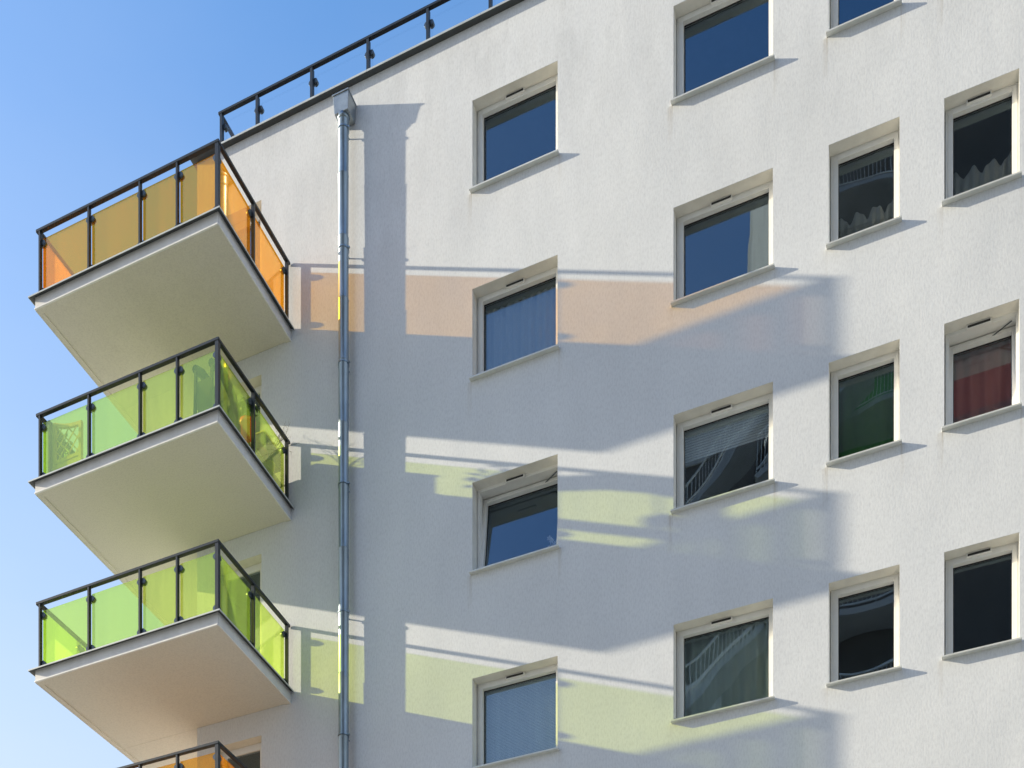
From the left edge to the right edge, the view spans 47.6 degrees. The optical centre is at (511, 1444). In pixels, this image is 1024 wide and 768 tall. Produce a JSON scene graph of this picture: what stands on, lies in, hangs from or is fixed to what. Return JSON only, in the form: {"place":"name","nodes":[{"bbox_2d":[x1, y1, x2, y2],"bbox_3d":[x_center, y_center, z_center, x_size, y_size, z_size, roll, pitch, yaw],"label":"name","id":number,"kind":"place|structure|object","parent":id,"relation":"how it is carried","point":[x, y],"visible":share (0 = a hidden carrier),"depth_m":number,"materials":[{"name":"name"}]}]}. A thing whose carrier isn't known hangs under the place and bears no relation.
{"place":"outdoors","nodes":[
{"label":"outdoors","id":0,"kind":"place"},
{"bbox_2d":[0,0,504,767],"label":"sky","id":1,"kind":"structure","parent":0,"point":[97,97],"materials":[{"name":"blue"}]},
{"label":"ground","id":2,"kind":"structure","parent":0,"visible":0},
{"bbox_2d":[28,0,1023,767],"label":"apartment building","id":3,"kind":"structure","parent":2,"relation":"on","point":[662,196],"depth_m":17.51,"materials":[{"name":"white paint"}]},
{"bbox_2d":[47,420,63,472],"bbox_3d":[-7.486,-16.126,19.027,0.051,1.100,0.329,0,0,22],"label":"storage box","id":4,"kind":"object","parent":3,"relation":"on","point":[50,446],"visible":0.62,"depth_m":18.91,"materials":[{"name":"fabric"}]},
{"bbox_2d":[53,420,83,470],"bbox_3d":[-7.193,-16.126,18.907,0.596,1.100,0.184,0,0,22],"label":"trellis planter","id":5,"kind":"object","parent":3,"relation":"on","point":[69,458],"visible":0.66,"depth_m":18.83,"materials":[{"name":"white wood"}]},
{"bbox_2d":[59,433,73,457],"bbox_3d":[-7.287,-16.246,18.988,0.484,0.646,0.217,0,0,22],"label":"climbing plant","id":6,"kind":"object","parent":5,"relation":"in","point":[63,443],"visible":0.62,"depth_m":18.99,"materials":[{"name":"green plant"}]},
{"bbox_2d":[192,358,240,433],"bbox_3d":[-4.640,-16.203,18.247,0.470,1.235,0.806,0,0,22],"label":"garden chair","id":7,"kind":"object","parent":3,"relation":"on","point":[204,393],"visible":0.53,"depth_m":17.95,"materials":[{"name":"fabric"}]},
{"bbox_2d":[220,375,260,430],"bbox_3d":[-4.588,-16.776,19.805,0.930,2.441,0.291,0,0,22],"label":"balcony door","id":8,"kind":"structure","parent":3,"relation":"in","point":[241,390],"depth_m":19.78,"materials":[{"name":"white plastic"}]},
{"bbox_2d":[220,554,260,653],"bbox_3d":[-4.588,-13.747,19.805,0.930,2.472,0.291,0,0,22],"label":"balcony door","id":9,"kind":"structure","parent":3,"relation":"in","point":[229,573],"depth_m":19.86,"materials":[{"name":"white plastic"}]},
{"bbox_2d":[220,736,260,767],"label":"balcony door","id":10,"kind":"structure","parent":3,"relation":"in","point":[250,746],"depth_m":19.79,"materials":[{"name":"white plastic"}]},
{"bbox_2d":[226,201,260,272],"bbox_3d":[-4.588,-19.733,19.805,0.930,2.396,0.291,0,0,22],"label":"balcony door","id":11,"kind":"structure","parent":3,"relation":"in","point":[239,220],"depth_m":19.77,"materials":[{"name":"white plastic"}]},
{"bbox_2d":[248,442,282,487],"bbox_3d":[-4.075,-15.736,18.846,0.235,0.340,0.900,0,0,22],"label":"plant shelf","id":12,"kind":"object","parent":3,"relation":"on","point":[268,468],"visible":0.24,"depth_m":18.84,"materials":[{"name":"white wood"}]},
{"bbox_2d":[238,397,259,442],"bbox_3d":[-4.210,-16.311,18.491,0.349,0.811,0.410,0,0,-36],"label":"potted plant","id":13,"kind":"object","parent":12,"relation":"on","point":[245,421],"visible":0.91,"depth_m":18.40,"materials":[{"name":"green plant"}]},
{"bbox_2d":[256,447,267,461],"bbox_3d":[-4.071,-16.011,18.834,0.217,0.210,0.217,0,0,22],"label":"potted plant","id":14,"kind":"object","parent":12,"relation":"on","point":[262,451],"visible":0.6,"depth_m":18.76,"materials":[{"name":"green plant"}]},
{"bbox_2d":[266,459,274,471],"bbox_3d":[-3.986,-16.007,19.048,0.196,0.202,0.196,0,0,22],"label":"potted plant","id":15,"kind":"object","parent":12,"relation":"on","point":[270,463],"visible":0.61,"depth_m":18.98,"materials":[{"name":"green plant"}]},
{"bbox_2d":[256,430,280,473],"bbox_3d":[-3.986,-16.253,18.994,0.170,0.295,0.500,0,0,22],"label":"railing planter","id":16,"kind":"object","parent":3,"relation":"attached to","point":[264,440],"visible":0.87,"depth_m":18.91,"materials":[{"name":"white plastic"}]},
{"bbox_2d":[271,422,301,454],"bbox_3d":[-3.770,-16.519,19.064,0.689,0.714,0.327,0,0,42],"label":"bare shrub","id":17,"kind":"object","parent":3,"relation":"on","point":[281,439],"visible":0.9,"depth_m":19.04,"materials":[{"name":"brown plant"}]},
{"bbox_2d":[469,61,558,192],"bbox_3d":[0.078,-20.208,17.898,1.468,1.445,0.367,0,0,22],"label":"window","id":18,"kind":"structure","parent":3,"relation":"in","point":[543,80],"depth_m":17.95,"materials":[{"name":"white plastic"}]},
{"bbox_2d":[469,255,558,381],"bbox_3d":[0.078,-17.274,17.898,1.468,1.445,0.367,0,0,22],"label":"window","id":19,"kind":"structure","parent":3,"relation":"in","point":[545,271],"depth_m":17.97,"materials":[{"name":"white plastic"}]},
{"bbox_2d":[469,454,558,574],"bbox_3d":[0.121,-14.263,18.005,1.468,1.450,0.597,0,0,22],"label":"window","id":20,"kind":"structure","parent":3,"relation":"in","point":[541,475],"depth_m":18.06,"materials":[{"name":"white plastic"}]},
{"bbox_2d":[470,656,558,767],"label":"window","id":21,"kind":"structure","parent":3,"relation":"in","point":[547,667],"depth_m":18.01,"materials":[{"name":"white plastic"}]},
{"bbox_2d":[485,674,555,763],"bbox_3d":[0.156,-11.211,18.093,1.288,1.339,0.060,0,0,22],"label":"slatted blind","id":22,"kind":"object","parent":3,"relation":"attached to","point":[520,685],"visible":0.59,"depth_m":18.10,"materials":[{"name":"plastic"}]},
{"bbox_2d":[485,286,555,370],"bbox_3d":[0.155,-17.238,18.073,1.311,1.233,0.048,0,0,22],"label":"curtain","id":23,"kind":"object","parent":3,"relation":"hanging from","point":[515,330],"visible":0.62,"depth_m":18.09,"materials":[{"name":"fabric"}]},
{"bbox_2d":[546,535,556,547],"bbox_3d":[0.638,-13.849,18.003,0.224,0.508,0.106,0,0,22],"label":"flower vase","id":24,"kind":"object","parent":3,"relation":"on","point":[550,539],"visible":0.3,"depth_m":17.98,"materials":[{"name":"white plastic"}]},
{"bbox_2d":[670,0,774,105],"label":"window","id":25,"kind":"structure","parent":3,"relation":"in","point":[687,13],"depth_m":16.86,"materials":[{"name":"white plastic"}]},
{"bbox_2d":[670,168,774,306],"bbox_3d":[3.054,-17.274,16.708,1.490,1.445,0.367,0,0,22],"label":"window","id":26,"kind":"structure","parent":3,"relation":"in","point":[760,185],"depth_m":16.73,"materials":[{"name":"white plastic"}]},
{"bbox_2d":[670,382,774,513],"bbox_3d":[3.054,-14.260,16.708,1.490,1.445,0.367,0,0,22],"label":"window","id":27,"kind":"structure","parent":3,"relation":"in","point":[761,396],"depth_m":16.74,"materials":[{"name":"white plastic"}]},
{"bbox_2d":[670,598,774,723],"bbox_3d":[3.054,-11.208,16.708,1.490,1.445,0.367,0,0,22],"label":"window","id":28,"kind":"structure","parent":3,"relation":"in","point":[762,610],"depth_m":16.75,"materials":[{"name":"white plastic"}]},
{"bbox_2d":[685,618,768,716],"bbox_3d":[3.131,-11.208,16.883,1.302,1.304,0.049,0,0,22],"label":"curtain","id":29,"kind":"object","parent":3,"relation":"hanging from","point":[729,667],"visible":0.85,"depth_m":16.88,"materials":[{"name":"white fabric"}]},
{"bbox_2d":[685,405,768,462],"bbox_3d":[3.132,-14.717,16.903,1.310,0.432,0.060,0,0,22],"label":"slatted blind","id":30,"kind":"object","parent":3,"relation":"attached to","point":[737,419],"visible":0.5,"depth_m":16.90,"materials":[{"name":"grey plastic"}]},
{"bbox_2d":[826,0,901,37],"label":"window","id":31,"kind":"structure","parent":3,"relation":"in","point":[834,27],"depth_m":15.93,"materials":[{"name":"white plastic"}]},
{"bbox_2d":[826,117,901,249],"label":"window","id":32,"kind":"structure","parent":3,"relation":"in","point":[887,134],"depth_m":15.99,"materials":[{"name":"white plastic"}]},
{"bbox_2d":[826,339,901,466],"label":"window","id":33,"kind":"structure","parent":3,"relation":"in","point":[887,354],"depth_m":16.00,"materials":[{"name":"white plastic"}]},
{"bbox_2d":[826,564,901,686],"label":"window","id":34,"kind":"structure","parent":3,"relation":"in","point":[890,576],"depth_m":16.00,"materials":[{"name":"white plastic"}]},
{"bbox_2d":[839,364,893,457],"bbox_3d":[4.934,-14.274,16.162,0.870,1.333,0.037,0,0,22],"label":"curtain","id":35,"kind":"object","parent":3,"relation":"hanging from","point":[866,411],"visible":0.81,"depth_m":16.16,"materials":[{"name":"green fabric"}]},
{"bbox_2d":[839,199,893,238],"bbox_3d":[4.934,-16.919,16.162,0.833,0.595,0.048,0,0,22],"label":"curtain","id":36,"kind":"object","parent":3,"relation":"hanging from","point":[877,215],"visible":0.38,"depth_m":16.16,"materials":[{"name":"fabric"}]},
{"bbox_2d":[942,69,1021,206],"bbox_3d":[6.244,-17.274,15.431,0.981,1.445,0.367,0,0,22],"label":"window","id":37,"kind":"structure","parent":3,"relation":"in","point":[1005,87],"depth_m":15.42,"materials":[{"name":"white plastic"}]},
{"bbox_2d":[942,299,1021,431],"bbox_3d":[6.287,-14.263,15.538,0.981,1.450,0.597,0,0,22],"label":"window","id":38,"kind":"structure","parent":3,"relation":"in","point":[999,323],"depth_m":15.51,"materials":[{"name":"white plastic"}]},
{"bbox_2d":[942,533,1021,659],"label":"window","id":39,"kind":"structure","parent":3,"relation":"in","point":[1007,545],"depth_m":15.43,"materials":[{"name":"white plastic"}]},
{"bbox_2d":[954,338,1010,422],"bbox_3d":[6.374,-14.274,15.745,0.858,1.333,0.038,0,0,22],"label":"curtain","id":40,"kind":"object","parent":3,"relation":"hanging from","point":[982,380],"visible":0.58,"depth_m":15.74,"materials":[{"name":"red fabric"}]},
{"bbox_2d":[954,152,1010,195],"bbox_3d":[6.319,-16.933,15.608,0.821,0.623,0.049,0,0,22],"label":"curtain","id":41,"kind":"object","parent":3,"relation":"hanging from","point":[993,170],"visible":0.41,"depth_m":15.60,"materials":[{"name":"fabric"}]}
]}

